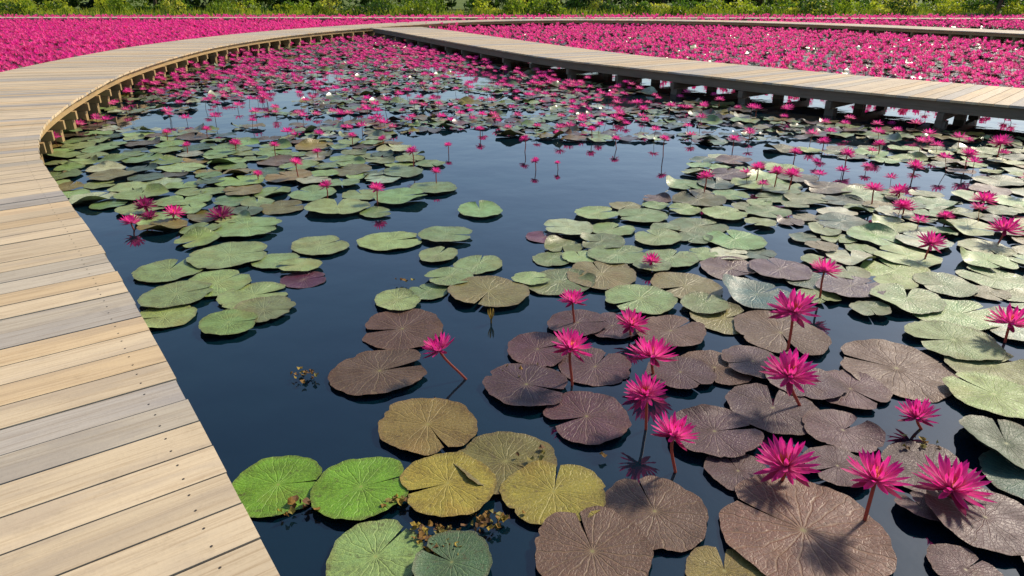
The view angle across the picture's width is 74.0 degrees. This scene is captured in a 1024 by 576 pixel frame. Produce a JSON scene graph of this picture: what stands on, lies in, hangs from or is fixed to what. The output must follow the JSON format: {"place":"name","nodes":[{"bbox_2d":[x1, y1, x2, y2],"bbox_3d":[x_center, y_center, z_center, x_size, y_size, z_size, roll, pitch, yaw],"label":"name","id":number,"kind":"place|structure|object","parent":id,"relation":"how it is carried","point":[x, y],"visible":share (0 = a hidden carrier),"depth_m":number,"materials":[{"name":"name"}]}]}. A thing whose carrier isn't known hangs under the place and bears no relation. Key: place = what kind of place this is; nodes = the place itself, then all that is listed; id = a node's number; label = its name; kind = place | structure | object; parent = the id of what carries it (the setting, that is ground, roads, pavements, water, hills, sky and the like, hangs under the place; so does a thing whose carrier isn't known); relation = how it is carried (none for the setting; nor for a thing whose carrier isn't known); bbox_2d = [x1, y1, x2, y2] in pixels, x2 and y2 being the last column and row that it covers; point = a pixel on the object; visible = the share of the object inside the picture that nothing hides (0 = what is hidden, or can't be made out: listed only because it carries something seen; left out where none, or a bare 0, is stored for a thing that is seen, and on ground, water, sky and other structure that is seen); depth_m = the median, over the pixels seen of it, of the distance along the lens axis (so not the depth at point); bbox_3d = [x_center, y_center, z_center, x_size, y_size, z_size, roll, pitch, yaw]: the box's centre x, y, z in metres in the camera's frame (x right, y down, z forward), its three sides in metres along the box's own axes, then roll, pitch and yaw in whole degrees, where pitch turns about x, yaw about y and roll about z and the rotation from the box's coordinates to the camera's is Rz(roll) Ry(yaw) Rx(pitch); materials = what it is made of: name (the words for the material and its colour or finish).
{"place":"outdoors","nodes":[
{"label":"outdoors","id":0,"kind":"place"},
{"bbox_2d":[0,13,459,71],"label":"water lily flower field","id":1,"kind":"structure","parent":0,"point":[121,28],"depth_m":33.60,"materials":[{"name":"pink plant"}]},
{"bbox_2d":[1,0,1022,17],"bbox_3d":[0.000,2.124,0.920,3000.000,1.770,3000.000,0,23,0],"label":"ground","id":2,"kind":"structure","parent":0,"point":[459,6],"depth_m":56.05,"materials":[{"name":"green plant"}]},
{"bbox_2d":[0,0,1023,17],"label":"bank shrubs","id":3,"kind":"object","parent":2,"relation":"on","point":[680,7],"visible":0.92,"depth_m":56.77,"materials":[{"name":"green plant"}]},
{"bbox_2d":[2,0,1023,10],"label":"distant tree line","id":4,"kind":"object","parent":2,"relation":"on","point":[202,6],"visible":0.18,"depth_m":69.96,"materials":[{"name":"green plant"}]},
{"bbox_2d":[1,23,1023,575],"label":"pond water","id":5,"kind":"structure","parent":0,"point":[249,397],"depth_m":5.28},
{"bbox_2d":[131,259,203,281],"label":"lily pad","id":6,"kind":"object","parent":5,"relation":"on","point":[158,271],"visible":1,"depth_m":5.29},
{"bbox_2d":[140,305,196,327],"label":"lily pad","id":7,"kind":"object","parent":5,"relation":"on","point":[176,315],"visible":0.88,"depth_m":4.58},
{"bbox_2d":[137,280,212,307],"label":"lily pad","id":8,"kind":"object","parent":5,"relation":"on","point":[166,295],"visible":1,"depth_m":4.85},
{"bbox_2d":[188,269,251,296],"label":"lily pad","id":9,"kind":"object","parent":5,"relation":"on","point":[220,281],"visible":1,"depth_m":5.11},
{"bbox_2d":[186,241,266,268],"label":"lily pad","id":10,"kind":"object","parent":5,"relation":"on","point":[225,255],"visible":1,"depth_m":5.59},
{"bbox_2d":[198,309,257,334],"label":"lily pad","id":11,"kind":"object","parent":5,"relation":"on","point":[223,322],"visible":1,"depth_m":4.43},
{"bbox_2d":[213,217,281,236],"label":"lily pad","id":12,"kind":"object","parent":5,"relation":"on","point":[241,225],"visible":1,"depth_m":6.27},
{"bbox_2d":[216,282,287,308],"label":"lily pad","id":13,"kind":"object","parent":5,"relation":"on","point":[230,299],"visible":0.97,"depth_m":4.91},
{"bbox_2d":[233,295,295,321],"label":"lily pad","id":14,"kind":"object","parent":5,"relation":"on","point":[269,307],"visible":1,"depth_m":4.68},
{"bbox_2d":[251,253,299,267],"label":"lily pad","id":15,"kind":"object","parent":5,"relation":"on","point":[269,261],"visible":0.88,"depth_m":5.51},
{"bbox_2d":[232,455,321,517],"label":"lily pad","id":16,"kind":"object","parent":5,"relation":"on","point":[262,488],"visible":0.95,"depth_m":3.01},
{"bbox_2d":[279,258,321,270],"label":"lily pad","id":17,"kind":"object","parent":5,"relation":"on","point":[301,264],"visible":1,"depth_m":5.38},
{"bbox_2d":[280,271,325,287],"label":"lily pad","id":18,"kind":"object","parent":5,"relation":"on","point":[298,279],"visible":0.99,"depth_m":5.17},
{"bbox_2d":[291,235,349,254],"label":"lily pad","id":19,"kind":"object","parent":5,"relation":"on","point":[313,245],"visible":1,"depth_m":5.83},
{"bbox_2d":[304,198,370,213],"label":"lily pad","id":20,"kind":"object","parent":5,"relation":"on","point":[331,206],"visible":1,"depth_m":6.83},
{"bbox_2d":[310,457,408,519],"bbox_3d":[-0.658,0.863,2.961,0.426,0.014,0.422,0,23,0],"label":"lily pad","id":21,"kind":"object","parent":5,"relation":"on","point":[340,490],"visible":1,"depth_m":2.95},
{"bbox_2d":[326,519,423,575],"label":"lily pad","id":22,"kind":"object","parent":5,"relation":"on","point":[357,549],"visible":0.98,"depth_m":2.63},
{"bbox_2d":[328,349,426,395],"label":"lily pad","id":23,"kind":"object","parent":5,"relation":"on","point":[364,373],"visible":1,"depth_m":3.86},
{"bbox_2d":[356,231,421,250],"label":"lily pad","id":24,"kind":"object","parent":5,"relation":"on","point":[381,241],"visible":1,"depth_m":5.94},
{"bbox_2d":[374,288,420,309],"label":"lily pad","id":25,"kind":"object","parent":5,"relation":"on","point":[394,299],"visible":1,"depth_m":4.79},
{"bbox_2d":[373,187,426,203],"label":"lily pad","id":26,"kind":"object","parent":5,"relation":"on","point":[393,196],"visible":0.97,"depth_m":7.20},
{"bbox_2d":[362,309,442,349],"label":"lily pad","id":27,"kind":"object","parent":5,"relation":"on","point":[413,328],"visible":0.99,"depth_m":4.40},
{"bbox_2d":[378,398,477,454],"bbox_3d":[-0.420,0.680,3.387,0.502,0.021,0.489,0,23,0],"label":"lily pad","id":28,"kind":"object","parent":5,"relation":"on","point":[404,425],"visible":1,"depth_m":3.39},
{"bbox_2d":[409,283,447,299],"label":"lily pad","id":29,"kind":"object","parent":5,"relation":"on","point":[429,291],"visible":0.99,"depth_m":4.95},
{"bbox_2d":[419,246,457,261],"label":"lily pad","id":30,"kind":"object","parent":5,"relation":"on","point":[434,254],"visible":1,"depth_m":5.61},
{"bbox_2d":[421,332,466,379],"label":"water lily flower","id":31,"kind":"object","parent":5,"relation":"on","point":[435,346],"visible":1,"depth_m":3.77,"materials":[{"name":"pink plant"}]},
{"bbox_2d":[418,226,471,241],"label":"lily pad","id":32,"kind":"object","parent":5,"relation":"on","point":[439,233],"visible":1,"depth_m":6.07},
{"bbox_2d":[424,267,472,285],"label":"lily pad","id":33,"kind":"object","parent":5,"relation":"on","point":[454,275],"visible":1,"depth_m":5.17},
{"bbox_2d":[400,452,496,516],"bbox_3d":[-0.282,0.851,2.974,0.430,0.013,0.424,0,23,0],"label":"lily pad","id":34,"kind":"object","parent":5,"relation":"on","point":[458,492],"visible":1,"depth_m":2.97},
{"bbox_2d":[412,530,492,575],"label":"lily pad","id":35,"kind":"object","parent":5,"relation":"on","point":[475,559],"visible":1,"depth_m":2.58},
{"bbox_2d":[453,255,501,273],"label":"lily pad","id":36,"kind":"object","parent":5,"relation":"on","point":[473,264],"visible":0.94,"depth_m":5.45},
{"bbox_2d":[458,200,502,216],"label":"lily pad","id":37,"kind":"object","parent":5,"relation":"on","point":[488,208],"visible":1,"depth_m":6.77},
{"bbox_2d":[448,275,529,306],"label":"lily pad","id":38,"kind":"object","parent":5,"relation":"on","point":[501,291],"visible":1,"depth_m":4.89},
{"bbox_2d":[455,431,556,493],"bbox_3d":[-0.030,0.787,3.138,0.476,0.041,0.466,0,23,0],"label":"lily pad","id":39,"kind":"object","parent":5,"relation":"on","point":[495,452],"visible":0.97,"depth_m":3.21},
{"bbox_2d":[0,19,1023,575],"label":"boardwalk","id":40,"kind":"structure","parent":5,"relation":"in","point":[110,463],"depth_m":2.90,"materials":[{"name":"brown wood"}]},
{"bbox_2d":[0,17,1023,25],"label":"boardwalk","id":41,"kind":"structure","parent":5,"relation":"in","point":[475,18],"depth_m":46.77,"materials":[{"name":"brown wood"}]},
{"bbox_2d":[1,21,1023,86],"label":"lily pad carpet","id":42,"kind":"object","parent":5,"relation":"on","point":[845,71],"visible":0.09,"depth_m":25.02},
{"bbox_2d":[53,35,975,146],"bbox_3d":[-4.323,-5.591,17.631,13.060,0.306,31.060,-14,27,-29],"label":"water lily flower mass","id":43,"kind":"object","parent":5,"relation":"on","point":[362,54],"visible":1,"depth_m":15.27,"materials":[{"name":"pink plant"}]},
{"bbox_2d":[482,363,567,405],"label":"lily pad","id":44,"kind":"object","parent":5,"relation":"on","point":[508,385],"visible":1,"depth_m":3.73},
{"bbox_2d":[42,128,1023,560],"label":"lily pad patch","id":45,"kind":"object","parent":5,"relation":"on","point":[720,260],"visible":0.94,"depth_m":7.19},
{"bbox_2d":[507,332,565,366],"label":"lily pad","id":46,"kind":"object","parent":5,"relation":"on","point":[526,348],"visible":0.91,"depth_m":4.12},
{"bbox_2d":[63,38,1023,149],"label":"lily pad carpet","id":47,"kind":"object","parent":5,"relation":"on","point":[713,118],"visible":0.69,"depth_m":12.46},
{"bbox_2d":[499,460,605,524],"bbox_3d":[0.176,0.878,2.939,0.465,0.012,0.410,0,23,0],"label":"lily pad","id":48,"kind":"object","parent":5,"relation":"on","point":[533,493],"visible":1,"depth_m":2.94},
{"bbox_2d":[523,268,595,294],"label":"lily pad","id":49,"kind":"object","parent":5,"relation":"on","point":[556,284],"visible":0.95,"depth_m":5.08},
{"bbox_2d":[551,328,591,385],"bbox_3d":[0.325,0.400,3.720,0.232,0.371,0.248,0,23,0],"label":"water lily flower","id":50,"kind":"object","parent":5,"relation":"on","point":[570,341],"visible":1,"depth_m":3.68,"materials":[{"name":"pink plant"}]},
{"bbox_2d":[547,309,608,335],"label":"lily pad","id":51,"kind":"object","parent":5,"relation":"on","point":[587,322],"visible":0.95,"depth_m":4.45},
{"bbox_2d":[543,391,631,444],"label":"lily pad","id":52,"kind":"object","parent":5,"relation":"on","point":[604,418],"visible":1,"depth_m":3.47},
{"bbox_2d":[535,506,653,575],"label":"lily pad","id":53,"kind":"object","parent":5,"relation":"on","point":[620,545],"visible":1,"depth_m":2.64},
{"bbox_2d":[558,347,631,385],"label":"lily pad","id":54,"kind":"object","parent":5,"relation":"on","point":[611,369],"visible":0.9,"depth_m":3.94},
{"bbox_2d":[567,261,636,289],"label":"lily pad","id":55,"kind":"object","parent":5,"relation":"on","point":[610,275],"visible":0.99,"depth_m":5.21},
{"bbox_2d":[278,278,940,555],"bbox_3d":[-0.004,0.668,3.406,3.571,0.023,2.171,16,28,32],"label":"floating plant debris","id":56,"kind":"object","parent":5,"relation":"on","point":[439,528],"visible":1,"depth_m":2.80,"materials":[{"name":"brown plant"}]},
{"bbox_2d":[591,312,636,338],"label":"lily pad","id":57,"kind":"object","parent":5,"relation":"on","point":[614,329],"visible":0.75,"depth_m":4.37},
{"bbox_2d":[587,244,646,262],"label":"lily pad","id":58,"kind":"object","parent":5,"relation":"on","point":[624,254],"visible":0.99,"depth_m":5.59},
{"bbox_2d":[616,306,649,337],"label":"water lily flower","id":59,"kind":"object","parent":5,"relation":"on","point":[632,321],"visible":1,"depth_m":4.26,"materials":[{"name":"pink plant"}]},
{"bbox_2d":[605,284,677,313],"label":"lily pad","id":60,"kind":"object","parent":5,"relation":"on","point":[647,299],"visible":0.98,"depth_m":4.78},
{"bbox_2d":[618,208,667,221],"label":"lily pad","id":61,"kind":"object","parent":5,"relation":"on","point":[647,215],"visible":1,"depth_m":6.60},
{"bbox_2d":[624,371,667,429],"bbox_3d":[0.648,0.583,3.344,0.210,0.335,0.223,0,23,0],"label":"water lily flower","id":62,"kind":"object","parent":5,"relation":"on","point":[645,390],"visible":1,"depth_m":3.30,"materials":[{"name":"pink plant"}]},
{"bbox_2d":[625,336,677,373],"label":"water lily flower","id":63,"kind":"object","parent":5,"relation":"on","point":[653,349],"visible":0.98,"depth_m":3.79,"materials":[{"name":"pink plant"}]},
{"bbox_2d":[603,475,708,551],"bbox_3d":[0.599,0.931,2.846,0.435,0.014,0.465,0,23,0],"label":"lily pad","id":64,"kind":"object","parent":5,"relation":"on","point":[674,517],"visible":0.97,"depth_m":2.85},
{"bbox_2d":[635,228,682,244],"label":"lily pad","id":65,"kind":"object","parent":5,"relation":"on","point":[663,236],"visible":1,"depth_m":5.99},
{"bbox_2d":[636,315,705,346],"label":"lily pad","id":66,"kind":"object","parent":5,"relation":"on","point":[688,334],"visible":0.91,"depth_m":4.30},
{"bbox_2d":[645,249,698,266],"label":"lily pad","id":67,"kind":"object","parent":5,"relation":"on","point":[679,259],"visible":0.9,"depth_m":5.57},
{"bbox_2d":[651,411,699,472],"bbox_3d":[0.718,0.715,3.044,0.224,0.331,0.231,0,23,0],"label":"water lily flower","id":68,"kind":"object","parent":5,"relation":"on","point":[674,429],"visible":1,"depth_m":3.01,"materials":[{"name":"pink plant"}]},
{"bbox_2d":[645,356,716,388],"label":"lily pad","id":69,"kind":"object","parent":5,"relation":"on","point":[678,373],"visible":0.92,"depth_m":3.86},
{"bbox_2d":[650,272,722,300],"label":"lily pad","id":70,"kind":"object","parent":5,"relation":"on","point":[690,282],"visible":0.89,"depth_m":5.07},
{"bbox_2d":[371,27,1023,128],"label":"boardwalk","id":71,"kind":"structure","parent":5,"relation":"in","point":[956,101],"depth_m":13.84,"materials":[{"name":"brown wood"}]},
{"bbox_2d":[669,217,728,233],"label":"lily pad","id":72,"kind":"object","parent":5,"relation":"on","point":[690,224],"visible":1,"depth_m":6.36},
{"bbox_2d":[680,291,729,313],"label":"lily pad","id":73,"kind":"object","parent":5,"relation":"on","point":[695,301],"visible":1,"depth_m":4.70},
{"bbox_2d":[669,404,763,456],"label":"lily pad","id":74,"kind":"object","parent":5,"relation":"on","point":[709,421],"visible":0.91,"depth_m":3.31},
{"bbox_2d":[690,301,743,334],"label":"lily pad","id":75,"kind":"object","parent":5,"relation":"on","point":[722,322],"visible":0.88,"depth_m":4.52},
{"bbox_2d":[681,350,752,384],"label":"lily pad","id":76,"kind":"object","parent":5,"relation":"on","point":[726,374],"visible":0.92,"depth_m":3.93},
{"bbox_2d":[701,206,747,219],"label":"lily pad","id":77,"kind":"object","parent":5,"relation":"on","point":[725,212],"visible":1,"depth_m":6.66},
{"bbox_2d":[685,546,765,575],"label":"lily pad","id":78,"kind":"object","parent":5,"relation":"on","point":[703,561],"visible":1,"depth_m":2.58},
{"bbox_2d":[703,230,766,249],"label":"lily pad","id":79,"kind":"object","parent":5,"relation":"on","point":[743,240],"visible":1,"depth_m":5.94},
{"bbox_2d":[704,454,768,490],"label":"lily pad","id":80,"kind":"object","parent":5,"relation":"on","point":[725,472],"visible":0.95,"depth_m":3.10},
{"bbox_2d":[721,345,780,378],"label":"lily pad","id":81,"kind":"object","parent":5,"relation":"on","point":[755,357],"visible":0.81,"depth_m":3.99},
{"bbox_2d":[722,274,789,308],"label":"lily pad","id":82,"kind":"object","parent":5,"relation":"on","point":[744,291],"visible":0.86,"depth_m":4.85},
{"bbox_2d":[725,383,818,434],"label":"lily pad","id":83,"kind":"object","parent":5,"relation":"on","point":[784,413],"visible":0.98,"depth_m":3.52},
{"bbox_2d":[749,258,812,279],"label":"lily pad","id":84,"kind":"object","parent":5,"relation":"on","point":[788,270],"visible":1,"depth_m":5.30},
{"bbox_2d":[734,310,831,354],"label":"lily pad","id":85,"kind":"object","parent":5,"relation":"on","point":[760,328],"visible":0.91,"depth_m":4.31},
{"bbox_2d":[753,434,820,486],"bbox_3d":[1.195,0.787,2.971,0.282,0.256,0.280,0,23,0],"label":"water lily flower","id":86,"kind":"object","parent":5,"relation":"on","point":[781,458],"visible":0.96,"depth_m":2.96,"materials":[{"name":"pink plant"}]},
{"bbox_2d":[759,347,821,405],"bbox_3d":[1.421,0.503,3.499,0.290,0.363,0.291,0,23,0],"label":"water lily flower","id":87,"kind":"object","parent":5,"relation":"on","point":[791,369],"visible":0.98,"depth_m":3.46,"materials":[{"name":"pink plant"}]},
{"bbox_2d":[767,288,821,350],"bbox_3d":[1.656,0.224,4.045,0.304,0.436,0.299,0,23,0],"label":"water lily flower","id":88,"kind":"object","parent":5,"relation":"on","point":[795,307],"visible":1,"depth_m":3.99,"materials":[{"name":"pink plant"}]},
{"bbox_2d":[765,362,848,399],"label":"lily pad","id":89,"kind":"object","parent":5,"relation":"on","point":[829,386],"visible":0.46,"depth_m":3.70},
{"bbox_2d":[719,474,896,575],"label":"lily pad","id":90,"kind":"object","parent":5,"relation":"on","point":[837,535],"visible":1,"depth_m":2.72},
{"bbox_2d":[802,445,865,485],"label":"lily pad","id":91,"kind":"object","parent":5,"relation":"on","point":[833,456],"visible":0.81,"depth_m":3.10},
{"bbox_2d":[802,409,885,452],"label":"lily pad","id":92,"kind":"object","parent":5,"relation":"on","point":[828,426],"visible":1,"depth_m":3.33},
{"bbox_2d":[815,274,885,296],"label":"lily pad","id":93,"kind":"object","parent":5,"relation":"on","point":[847,287],"visible":0.97,"depth_m":5.00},
{"bbox_2d":[824,370,892,408],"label":"lily pad","id":94,"kind":"object","parent":5,"relation":"on","point":[867,385],"visible":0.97,"depth_m":3.68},
{"bbox_2d":[841,448,911,520],"bbox_3d":[1.446,0.833,2.734,0.240,0.360,0.252,0,23,0],"label":"water lily flower","id":95,"kind":"object","parent":5,"relation":"on","point":[882,475],"visible":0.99,"depth_m":2.69,"materials":[{"name":"pink plant"}]},
{"bbox_2d":[740,136,1023,227],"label":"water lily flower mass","id":96,"kind":"object","parent":5,"relation":"on","point":[921,218],"visible":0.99,"depth_m":8.04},
{"bbox_2d":[840,339,960,402],"bbox_3d":[2.226,0.463,3.929,0.641,0.028,0.688,0,23,0],"label":"lily pad","id":97,"kind":"object","parent":5,"relation":"on","point":[910,372],"visible":0.98,"depth_m":3.93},
{"bbox_2d":[869,283,946,313],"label":"lily pad","id":98,"kind":"object","parent":5,"relation":"on","point":[919,301],"visible":1,"depth_m":4.78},
{"bbox_2d":[894,491,940,521],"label":"lily pad","id":99,"kind":"object","parent":5,"relation":"on","point":[924,510],"visible":0.77,"depth_m":2.86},
{"bbox_2d":[895,398,940,429],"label":"water lily flower","id":100,"kind":"object","parent":5,"relation":"on","point":[917,411],"visible":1,"depth_m":3.37,"materials":[{"name":"pink plant"}]},
{"bbox_2d":[881,441,979,498],"bbox_3d":[1.892,0.823,3.088,0.404,0.016,0.407,0,23,0],"label":"lily pad","id":101,"kind":"object","parent":5,"relation":"on","point":[912,456],"visible":0.41,"depth_m":3.17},
{"bbox_2d":[913,271,978,296],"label":"lily pad","id":102,"kind":"object","parent":5,"relation":"on","point":[951,285],"visible":1,"depth_m":5.04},
{"bbox_2d":[911,452,996,515],"bbox_3d":[1.867,0.842,2.881,0.306,0.227,0.305,-13,27,-27],"label":"water lily flower","id":103,"kind":"object","parent":5,"relation":"on","point":[957,482],"visible":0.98,"depth_m":2.87,"materials":[{"name":"pink plant"}]},
{"bbox_2d":[904,320,1005,359],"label":"lily pad","id":104,"kind":"object","parent":5,"relation":"on","point":[963,342],"visible":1,"depth_m":4.21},
{"bbox_2d":[912,299,1000,329],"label":"lily pad","id":105,"kind":"object","parent":5,"relation":"on","point":[953,311],"visible":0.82,"depth_m":4.58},
{"bbox_2d":[926,543,1003,575],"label":"lily pad","id":106,"kind":"object","parent":5,"relation":"on","point":[945,559],"visible":1,"depth_m":2.57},
{"bbox_2d":[925,487,1023,555],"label":"lily pad","id":107,"kind":"object","parent":5,"relation":"on","point":[998,526],"visible":0.89,"depth_m":2.76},
{"bbox_2d":[942,371,1023,418],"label":"lily pad","id":108,"kind":"object","parent":5,"relation":"on","point":[1003,397],"visible":1,"depth_m":3.64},
{"bbox_2d":[944,352,1023,384],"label":"lily pad","id":109,"kind":"object","parent":5,"relation":"on","point":[1012,371],"visible":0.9,"depth_m":3.93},
{"bbox_2d":[955,264,1023,290],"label":"lily pad","id":110,"kind":"object","parent":5,"relation":"on","point":[1004,280],"visible":0.99,"depth_m":5.20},
{"bbox_2d":[959,415,1023,468],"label":"lily pad","id":111,"kind":"object","parent":5,"relation":"on","point":[984,431],"visible":1,"depth_m":3.31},
{"bbox_2d":[978,450,1023,498],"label":"lily pad","id":112,"kind":"object","parent":5,"relation":"on","point":[999,471],"visible":0.94,"depth_m":3.07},
{"bbox_2d":[982,303,1023,342],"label":"water lily flower","id":113,"kind":"object","parent":5,"relation":"on","point":[1011,318],"visible":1,"depth_m":4.19,"materials":[{"name":"pink plant"}]},
{"bbox_2d":[411,13,1023,29],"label":"water lily flower field","id":114,"kind":"structure","parent":0,"point":[972,22],"depth_m":45.53,"materials":[{"name":"pink plant"}]},
{"bbox_2d":[429,22,1023,87],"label":"water lily flower field","id":115,"kind":"structure","parent":0,"point":[691,37],"depth_m":25.12,"materials":[{"name":"pink plant"}]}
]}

